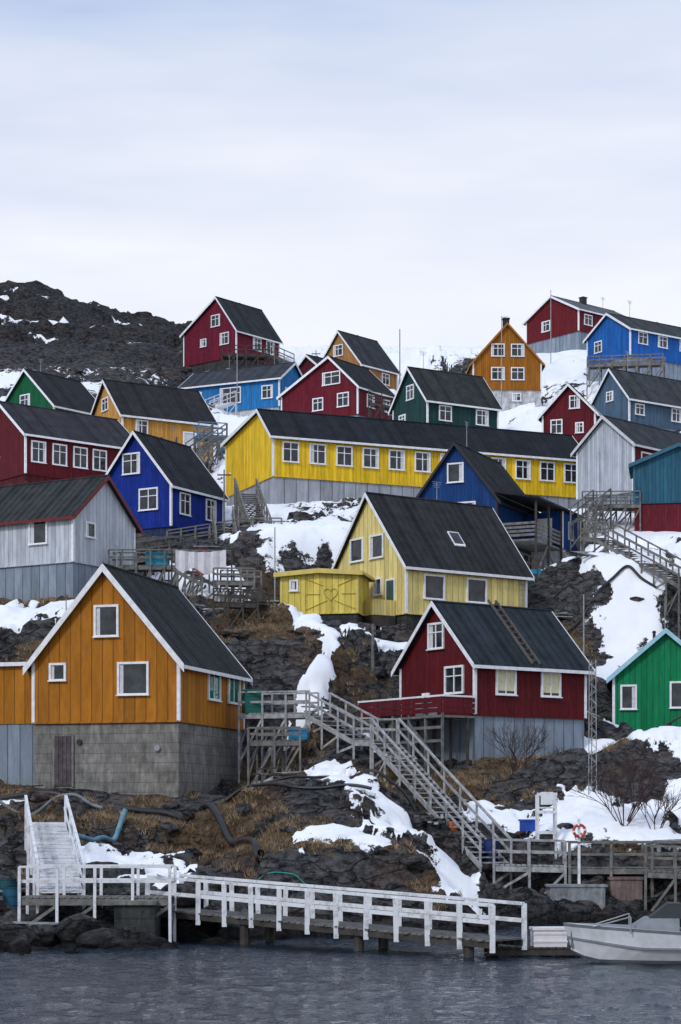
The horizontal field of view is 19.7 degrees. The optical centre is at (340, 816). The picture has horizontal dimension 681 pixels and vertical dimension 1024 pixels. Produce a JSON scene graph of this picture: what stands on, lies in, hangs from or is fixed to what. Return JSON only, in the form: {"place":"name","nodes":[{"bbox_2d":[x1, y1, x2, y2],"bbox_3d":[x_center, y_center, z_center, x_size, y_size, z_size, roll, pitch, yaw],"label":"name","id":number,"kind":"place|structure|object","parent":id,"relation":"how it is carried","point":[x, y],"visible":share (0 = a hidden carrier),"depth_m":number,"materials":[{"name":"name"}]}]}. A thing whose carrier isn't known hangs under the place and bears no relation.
{"place":"outdoors","nodes":[
{"label":"outdoors","id":0,"kind":"place"},
{"bbox_2d":[0,280,680,955],"bbox_3d":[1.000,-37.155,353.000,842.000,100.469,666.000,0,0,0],"label":"hillside ground","id":1,"kind":"structure","parent":0,"point":[58,332],"depth_m":86.41,"materials":[{"name":"grey stone"}]},
{"bbox_2d":[0,661,33,785],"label":"annex","id":2,"kind":"object","parent":1,"relation":"on","point":[16,744],"visible":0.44,"depth_m":85.68,"materials":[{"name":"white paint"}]},
{"bbox_2d":[0,474,60,485],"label":"foundation","id":3,"kind":"object","parent":1,"relation":"on","point":[23,478],"visible":0.08,"depth_m":143.96,"materials":[{"name":"red concrete"}]},
{"bbox_2d":[0,408,120,478],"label":"walls","id":4,"kind":"structure","parent":3,"relation":"on","point":[11,449],"depth_m":144.83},
{"bbox_2d":[0,401,129,446],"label":"roof","id":5,"kind":"structure","parent":4,"relation":"on","point":[47,422],"depth_m":147.21,"materials":[{"name":"fabric"}]},
{"bbox_2d":[31,440,106,471],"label":"window frames","id":6,"kind":"structure","parent":4,"relation":"attached to","point":[80,454],"depth_m":145.56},
{"bbox_2d":[33,442,104,469],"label":"window panes","id":7,"kind":"object","parent":6,"relation":"in","point":[63,457],"visible":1,"depth_m":145.13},
{"bbox_2d":[0,562,98,602],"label":"foundation","id":8,"kind":"object","parent":1,"relation":"on","point":[56,580],"visible":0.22,"depth_m":108.17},
{"bbox_2d":[0,482,134,566],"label":"walls","id":9,"kind":"structure","parent":8,"relation":"on","point":[104,511],"depth_m":108.90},
{"bbox_2d":[0,474,140,531],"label":"roof","id":10,"kind":"structure","parent":9,"relation":"on","point":[46,499],"depth_m":109.69,"materials":[{"name":"fabric"}]},
{"bbox_2d":[0,475,142,567],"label":"trim boards","id":11,"kind":"object","parent":9,"relation":"on","point":[89,499],"depth_m":108.09,"materials":[{"name":"paint"}]},
{"bbox_2d":[24,795,85,913],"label":"gangway","id":12,"kind":"object","parent":1,"relation":"on","point":[32,848],"visible":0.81,"depth_m":67.59,"materials":[{"name":"white paint"}]},
{"bbox_2d":[18,864,176,942],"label":"wooden walkway","id":13,"kind":"structure","parent":1,"relation":"on","point":[56,900],"depth_m":61.02,"materials":[{"name":"white wood"}]},
{"bbox_2d":[0,790,264,861],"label":"black water pipe","id":14,"kind":"object","parent":1,"relation":"on","point":[212,807],"visible":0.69,"depth_m":76.32,"materials":[{"name":"plastic"}]},
{"bbox_2d":[111,898,159,936],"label":"concrete pier","id":15,"kind":"structure","parent":1,"relation":"on","point":[139,915],"depth_m":60.60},
{"bbox_2d":[34,722,241,797],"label":"foundation","id":16,"kind":"object","parent":1,"relation":"on","point":[122,758],"visible":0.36,"depth_m":84.37,"materials":[{"name":"concrete"}]},
{"bbox_2d":[53,734,73,786],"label":"basement door","id":17,"kind":"structure","parent":16,"relation":"attached to","point":[63,759],"depth_m":84.75,"materials":[{"name":"brown wood"}]},
{"bbox_2d":[33,572,242,728],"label":"walls","id":18,"kind":"structure","parent":16,"relation":"on","point":[86,691],"depth_m":84.39,"materials":[{"name":"wood"}]},
{"bbox_2d":[23,563,252,729],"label":"trim boards","id":19,"kind":"object","parent":18,"relation":"on","point":[130,602],"depth_m":84.17,"materials":[{"name":"white paint"}]},
{"bbox_2d":[27,563,251,678],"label":"roof","id":20,"kind":"structure","parent":18,"relation":"on","point":[180,624],"depth_m":87.53,"materials":[{"name":"metal"}]},
{"bbox_2d":[47,604,241,705],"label":"window frames","id":21,"kind":"structure","parent":18,"relation":"attached to","point":[140,662],"depth_m":84.27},
{"bbox_2d":[51,607,238,702],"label":"window panes","id":22,"kind":"object","parent":21,"relation":"in","point":[132,678],"visible":0.98,"depth_m":84.16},
{"bbox_2d":[108,548,218,598],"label":"wooden walkway","id":23,"kind":"structure","parent":1,"relation":"on","point":[148,569],"depth_m":109.26,"materials":[{"name":"grey wood"}]},
{"bbox_2d":[142,527,211,538],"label":"foundation","id":24,"kind":"object","parent":1,"relation":"on","point":[157,532],"visible":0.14,"depth_m":125.72,"materials":[{"name":"grey concrete"}]},
{"bbox_2d":[110,437,221,532],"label":"walls","id":25,"kind":"structure","parent":24,"relation":"on","point":[150,475],"depth_m":126.28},
{"bbox_2d":[105,430,229,535],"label":"trim boards","id":26,"kind":"object","parent":25,"relation":"on","point":[171,486],"depth_m":125.73,"materials":[{"name":"white paint"}]},
{"bbox_2d":[108,430,228,499],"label":"roof","id":27,"kind":"structure","parent":25,"relation":"on","point":[181,465],"depth_m":128.05,"materials":[{"name":"fabric"}]},
{"bbox_2d":[121,452,216,521],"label":"window frames","id":28,"kind":"structure","parent":25,"relation":"attached to","point":[180,500],"depth_m":126.44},
{"bbox_2d":[124,454,214,518],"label":"window panes","id":29,"kind":"object","parent":28,"relation":"in","point":[143,500],"visible":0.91,"depth_m":126.26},
{"bbox_2d":[136,506,253,576],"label":"wooden walkway","id":30,"kind":"structure","parent":1,"relation":"on","point":[234,528],"depth_m":119.00,"materials":[{"name":"grey wood"}]},
{"bbox_2d":[171,548,232,599],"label":"laundry line","id":31,"kind":"object","parent":1,"relation":"on","point":[205,563],"visible":0.92,"depth_m":104.49,"materials":[{"name":"fabric"}]},
{"bbox_2d":[185,421,227,471],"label":"wooden platform","id":32,"kind":"structure","parent":1,"relation":"on","point":[208,438],"depth_m":152.95,"materials":[{"name":"grey wood"}]},
{"bbox_2d":[0,863,423,952],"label":"shore rocks","id":33,"kind":"object","parent":1,"relation":"on","point":[81,930],"visible":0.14,"depth_m":60.60,"materials":[{"name":"stone"}]},
{"bbox_2d":[184,359,267,372],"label":"foundation","id":34,"kind":"object","parent":1,"relation":"on","point":[212,365],"visible":0.14,"depth_m":209.13,"materials":[{"name":"concrete"}]},
{"bbox_2d":[184,300,278,365],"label":"walls","id":35,"kind":"structure","parent":34,"relation":"on","point":[196,332],"depth_m":209.52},
{"bbox_2d":[181,296,282,342],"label":"roof","id":36,"kind":"structure","parent":35,"relation":"on","point":[244,318],"depth_m":210.37,"materials":[{"name":"fabric"}]},
{"bbox_2d":[212,567,269,629],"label":"wooden platform","id":37,"kind":"structure","parent":1,"relation":"on","point":[228,603],"depth_m":100.68,"materials":[{"name":"grey wood"}]},
{"bbox_2d":[228,407,280,416],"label":"foundation","id":38,"kind":"object","parent":1,"relation":"on","point":[243,413],"visible":0.14,"depth_m":189.07,"materials":[{"name":"concrete"}]},
{"bbox_2d":[190,367,299,410],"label":"walls","id":39,"kind":"structure","parent":38,"relation":"on","point":[251,395],"depth_m":188.91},
{"bbox_2d":[179,362,301,387],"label":"roof","id":40,"kind":"structure","parent":39,"relation":"on","point":[242,373],"depth_m":190.97,"materials":[{"name":"metal"}]},
{"bbox_2d":[222,345,294,369],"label":"wooden walkway","id":41,"kind":"structure","parent":1,"relation":"on","point":[246,356],"depth_m":204.06,"materials":[{"name":"grey wood"}]},
{"bbox_2d":[234,478,289,523],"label":"wooden staircase","id":42,"kind":"structure","parent":1,"relation":"on","point":[256,508],"depth_m":126.87,"materials":[{"name":"grey wood"}]},
{"bbox_2d":[247,726,309,787],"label":"wooden platform","id":43,"kind":"structure","parent":1,"relation":"on","point":[282,743],"depth_m":86.46,"materials":[{"name":"grey wood"}]},
{"bbox_2d":[273,568,374,623],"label":"yellow flat roofed shed","id":44,"kind":"structure","parent":1,"relation":"on","point":[325,594],"depth_m":106.41,"materials":[{"name":"wood"}]},
{"bbox_2d":[145,874,526,957],"bbox_3d":[-0.500,3.703,59.697,13.762,3.595,1.806,0,0,39],"label":"white jetty footbridge","id":45,"kind":"object","parent":1,"relation":"on","point":[337,925],"visible":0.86,"depth_m":58.83,"materials":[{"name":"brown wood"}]},
{"bbox_2d":[0,592,679,910],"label":"dead grass","id":46,"kind":"structure","parent":1,"relation":"on","point":[143,817],"depth_m":78.23,"materials":[{"name":"plant"}]},
{"bbox_2d":[5,594,680,930],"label":"boulders","id":47,"kind":"object","parent":1,"relation":"on","point":[419,862],"visible":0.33,"depth_m":75.52,"materials":[{"name":"stone"}]},
{"bbox_2d":[363,578,395,634],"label":"entrance porch","id":48,"kind":"object","parent":1,"relation":"on","point":[379,612],"visible":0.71,"depth_m":107.40,"materials":[{"name":"yellow wood"}]},
{"bbox_2d":[376,614,422,632],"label":"foundation","id":49,"kind":"object","parent":1,"relation":"on","point":[411,621],"visible":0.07,"depth_m":107.38,"materials":[{"name":"concrete"}]},
{"bbox_2d":[337,502,524,613],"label":"walls","id":50,"kind":"structure","parent":49,"relation":"on","point":[501,591],"depth_m":109.21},
{"bbox_2d":[348,533,487,603],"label":"window frames","id":51,"kind":"structure","parent":50,"relation":"attached to","point":[424,578],"depth_m":109.35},
{"bbox_2d":[351,535,484,601],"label":"window panes","id":52,"kind":"object","parent":51,"relation":"in","point":[434,588],"visible":1,"depth_m":109.47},
{"bbox_2d":[331,492,534,614],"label":"trim boards","id":53,"kind":"object","parent":50,"relation":"on","point":[406,568],"depth_m":109.05,"materials":[{"name":"white paint"}]},
{"bbox_2d":[334,492,533,577],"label":"roof","id":54,"kind":"structure","parent":50,"relation":"on","point":[416,528],"depth_m":110.69,"materials":[{"name":"fabric"}]},
{"bbox_2d":[238,690,566,893],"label":"wooden staircase","id":55,"kind":"structure","parent":1,"relation":"on","point":[377,745],"depth_m":82.70,"materials":[{"name":"wood"}]},
{"bbox_2d":[227,477,577,508],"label":"foundation","id":56,"kind":"object","parent":1,"relation":"on","point":[280,490],"visible":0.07,"depth_m":137.71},
{"bbox_2d":[226,415,575,496],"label":"walls","id":57,"kind":"structure","parent":56,"relation":"on","point":[248,453],"depth_m":139.55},
{"bbox_2d":[220,409,577,497],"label":"trim boards","id":58,"kind":"object","parent":57,"relation":"on","point":[296,438],"depth_m":139.31,"materials":[{"name":"white paint"}]},
{"bbox_2d":[223,408,577,458],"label":"roof","id":59,"kind":"structure","parent":57,"relation":"on","point":[382,431],"depth_m":141.38,"materials":[{"name":"fabric"}]},
{"bbox_2d":[282,441,575,483],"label":"window frames","id":60,"kind":"structure","parent":57,"relation":"attached to","point":[403,457],"depth_m":139.51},
{"bbox_2d":[284,443,575,481],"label":"window panes","id":61,"kind":"object","parent":60,"relation":"in","point":[294,456],"visible":0.77,"depth_m":139.47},
{"bbox_2d":[358,693,474,771],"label":"deck","id":62,"kind":"structure","parent":1,"relation":"on","point":[425,708],"depth_m":88.60,"materials":[{"name":"brown wood"}]},
{"bbox_2d":[403,715,583,761],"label":"foundation","id":63,"kind":"object","parent":1,"relation":"on","point":[566,734],"visible":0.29,"depth_m":89.89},
{"bbox_2d":[400,610,583,717],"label":"walls","id":64,"kind":"structure","parent":63,"relation":"on","point":[422,668],"depth_m":90.37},
{"bbox_2d":[391,601,594,719],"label":"trim boards","id":65,"kind":"object","parent":64,"relation":"on","point":[454,637],"depth_m":90.23,"materials":[{"name":"white paint"}]},
{"bbox_2d":[393,600,593,674],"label":"roof","id":66,"kind":"structure","parent":64,"relation":"on","point":[482,634],"depth_m":91.11,"materials":[{"name":"metal"}]},
{"bbox_2d":[426,622,562,697],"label":"window frames","id":67,"kind":"structure","parent":64,"relation":"attached to","point":[462,666],"depth_m":89.88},
{"bbox_2d":[430,624,558,695],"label":"window panes","id":68,"kind":"object","parent":67,"relation":"in","point":[510,682],"visible":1,"depth_m":89.73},
{"bbox_2d":[481,717,550,771],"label":"leafless bush","id":69,"kind":"object","parent":1,"relation":"on","point":[510,747],"visible":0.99,"depth_m":86.21,"materials":[{"name":"brown plant"}]},
{"bbox_2d":[491,390,540,411],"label":"foundation","id":70,"kind":"object","parent":1,"relation":"on","point":[529,396],"visible":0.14,"depth_m":187.71,"materials":[{"name":"concrete"}]},
{"bbox_2d":[468,325,540,389],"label":"walls","id":71,"kind":"structure","parent":70,"relation":"on","point":[484,362],"depth_m":187.62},
{"bbox_2d":[494,491,583,569],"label":"porch","id":72,"kind":"object","parent":1,"relation":"on","point":[546,534],"visible":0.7,"depth_m":128.26,"materials":[{"name":"wood"}]},
{"bbox_2d":[535,792,556,858],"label":"wooden stand","id":73,"kind":"object","parent":1,"relation":"on","point":[548,798],"visible":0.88,"depth_m":76.86,"materials":[{"name":"white paint"}]},
{"bbox_2d":[528,331,588,353],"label":"foundation","id":74,"kind":"object","parent":1,"relation":"on","point":[571,341],"visible":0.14,"depth_m":215.93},
{"bbox_2d":[527,298,602,342],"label":"walls","id":75,"kind":"structure","parent":74,"relation":"on","point":[564,318],"depth_m":216.43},
{"bbox_2d":[545,884,607,908],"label":"concrete quay block","id":76,"kind":"structure","parent":1,"relation":"on","point":[594,893],"depth_m":73.30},
{"bbox_2d":[570,488,640,556],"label":"wooden walkway","id":77,"kind":"structure","parent":1,"relation":"on","point":[592,509],"depth_m":130.98,"materials":[{"name":"grey wood"}]},
{"bbox_2d":[579,492,633,512],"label":"foundation","id":78,"kind":"object","parent":1,"relation":"on","point":[580,503],"visible":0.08,"depth_m":137.46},
{"bbox_2d":[577,420,657,498],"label":"walls","id":79,"kind":"structure","parent":78,"relation":"on","point":[610,444],"depth_m":138.12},
{"bbox_2d":[572,415,680,456],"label":"roof","id":80,"kind":"structure","parent":79,"relation":"on","point":[647,435],"depth_m":139.48,"materials":[{"name":"fabric"}]},
{"bbox_2d":[563,745,677,825],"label":"leafless bush","id":81,"kind":"object","parent":1,"relation":"on","point":[630,779],"visible":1,"depth_m":78.32,"materials":[{"name":"brown plant"}]},
{"bbox_2d":[561,841,680,910],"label":"wooden deck platform","id":82,"kind":"structure","parent":1,"relation":"on","point":[653,872],"depth_m":74.29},
{"bbox_2d":[606,876,643,900],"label":"rusty metal container","id":83,"kind":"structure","parent":1,"relation":"on","point":[628,888],"depth_m":74.00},
{"bbox_2d":[586,353,664,399],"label":"wooden walkway","id":84,"kind":"structure","parent":1,"relation":"on","point":[650,363],"depth_m":188.97,"materials":[{"name":"grey wood"}]},
{"bbox_2d":[580,521,680,638],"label":"wooden staircase","id":85,"kind":"structure","parent":1,"relation":"on","point":[604,542],"depth_m":113.87,"materials":[{"name":"grey wood"}]},
{"bbox_2d":[588,356,680,381],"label":"foundation","id":86,"kind":"object","parent":1,"relation":"on","point":[672,371],"visible":0.09,"depth_m":196.59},
{"bbox_2d":[587,316,680,363],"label":"walls","id":87,"kind":"structure","parent":86,"relation":"on","point":[611,334],"depth_m":195.70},
{"bbox_2d":[584,312,680,342],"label":"roof","id":88,"kind":"structure","parent":87,"relation":"on","point":[651,326],"depth_m":197.14,"materials":[{"name":"metal"}]},
{"bbox_2d":[628,442,680,531],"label":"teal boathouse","id":89,"kind":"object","parent":1,"relation":"on","point":[656,476],"visible":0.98,"depth_m":130.75,"materials":[{"name":"wood"}]},
{"bbox_2d":[649,425,675,430],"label":"foundation","id":90,"kind":"object","parent":1,"relation":"on","point":[665,428],"depth_m":171.63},
{"bbox_2d":[593,373,680,428],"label":"walls","id":91,"kind":"structure","parent":90,"relation":"on","point":[655,414],"depth_m":170.72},
{"bbox_2d":[592,368,680,406],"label":"roof","id":92,"kind":"structure","parent":91,"relation":"on","point":[649,388],"depth_m":171.81,"materials":[{"name":"metal"}]},
{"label":"foundation","id":93,"kind":"object","parent":1,"relation":"on","visible":0},
{"bbox_2d":[419,446,524,539],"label":"walls","id":94,"kind":"structure","parent":93,"relation":"on","point":[472,487],"depth_m":126.21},
{"bbox_2d":[418,441,538,513],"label":"roof","id":95,"kind":"structure","parent":94,"relation":"on","point":[495,475],"depth_m":128.56,"materials":[{"name":"fabric"}]},
{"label":"foundation","id":96,"kind":"object","parent":1,"relation":"on","visible":0},
{"bbox_2d":[7,373,83,413],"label":"walls","id":97,"kind":"structure","parent":96,"relation":"on","point":[25,385],"depth_m":168.95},
{"bbox_2d":[5,368,94,412],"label":"roof","id":98,"kind":"structure","parent":97,"relation":"on","point":[64,392],"depth_m":170.14,"materials":[{"name":"fabric"}]},
{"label":"foundation","id":99,"kind":"object","parent":1,"relation":"on","visible":0},
{"bbox_2d":[94,387,211,458],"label":"walls","id":100,"kind":"structure","parent":99,"relation":"on","point":[158,428],"depth_m":160.05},
{"bbox_2d":[91,379,217,424],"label":"roof","id":101,"kind":"structure","parent":100,"relation":"on","point":[157,401],"depth_m":161.39,"materials":[{"name":"fabric"}]},
{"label":"foundation","id":102,"kind":"object","parent":1,"relation":"on","visible":0},
{"bbox_2d":[393,372,496,427],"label":"walls","id":103,"kind":"structure","parent":102,"relation":"on","point":[414,409],"depth_m":168.92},
{"bbox_2d":[389,366,502,414],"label":"roof","id":104,"kind":"structure","parent":103,"relation":"on","point":[453,387],"depth_m":169.97,"materials":[{"name":"fabric"}]},
{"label":"foundation","id":105,"kind":"object","parent":1,"relation":"on","visible":0},
{"bbox_2d":[282,359,392,419],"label":"walls","id":106,"kind":"structure","parent":105,"relation":"on","point":[301,395],"depth_m":178.68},
{"bbox_2d":[278,355,393,399],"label":"roof","id":107,"kind":"structure","parent":106,"relation":"on","point":[363,377],"depth_m":179.77,"materials":[{"name":"fabric"}]},
{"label":"foundation","id":108,"kind":"object","parent":1,"relation":"on","visible":0},
{"bbox_2d":[326,334,396,390],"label":"walls","id":109,"kind":"structure","parent":108,"relation":"on","point":[348,355],"depth_m":201.98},
{"bbox_2d":[324,330,400,373],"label":"roof","id":110,"kind":"structure","parent":109,"relation":"on","point":[369,352],"depth_m":202.98,"materials":[{"name":"metal"}]},
{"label":"foundation","id":111,"kind":"object","parent":1,"relation":"on","visible":0},
{"bbox_2d":[542,387,599,439],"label":"walls","id":112,"kind":"structure","parent":111,"relation":"on","point":[560,409],"depth_m":158.76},
{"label":"foundation","id":113,"kind":"object","parent":1,"relation":"on","visible":0},
{"bbox_2d":[615,633,680,729],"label":"walls","id":114,"kind":"structure","parent":113,"relation":"on","point":[652,671],"depth_m":100.47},
{"bbox_2d":[0,924,680,1023],"bbox_3d":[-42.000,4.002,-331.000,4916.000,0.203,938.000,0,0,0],"label":"sea water","id":115,"kind":"structure","parent":0,"point":[330,979],"depth_m":46.06,"materials":[{"name":"grey liquid"}]},
{"bbox_2d":[484,944,577,954],"bbox_3d":[5.850,3.868,56.700,3.300,0.225,1.400,0,0,0],"label":"floating dock","id":116,"kind":"object","parent":115,"relation":"on","point":[502,949],"visible":0.49,"depth_m":56.02,"materials":[{"name":"brown wood"}]},
{"bbox_2d":[529,926,567,946],"bbox_3d":[6.000,3.475,56.500,1.030,0.550,0.780,0,0,-3],"label":"white fish tub","id":117,"kind":"object","parent":116,"relation":"on","point":[548,936],"visible":0.89,"depth_m":56.15,"materials":[{"name":"plastic"}]},
{"bbox_2d":[563,902,680,963],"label":"motorboat","id":118,"kind":"object","parent":115,"relation":"on","point":[654,937],"visible":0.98,"depth_m":52.71,"materials":[{"name":"grey paint"}]},
{"bbox_2d":[0,0,680,347],"label":"sky","id":119,"kind":"structure","parent":0,"point":[430,171],"materials":[{"name":"white"}]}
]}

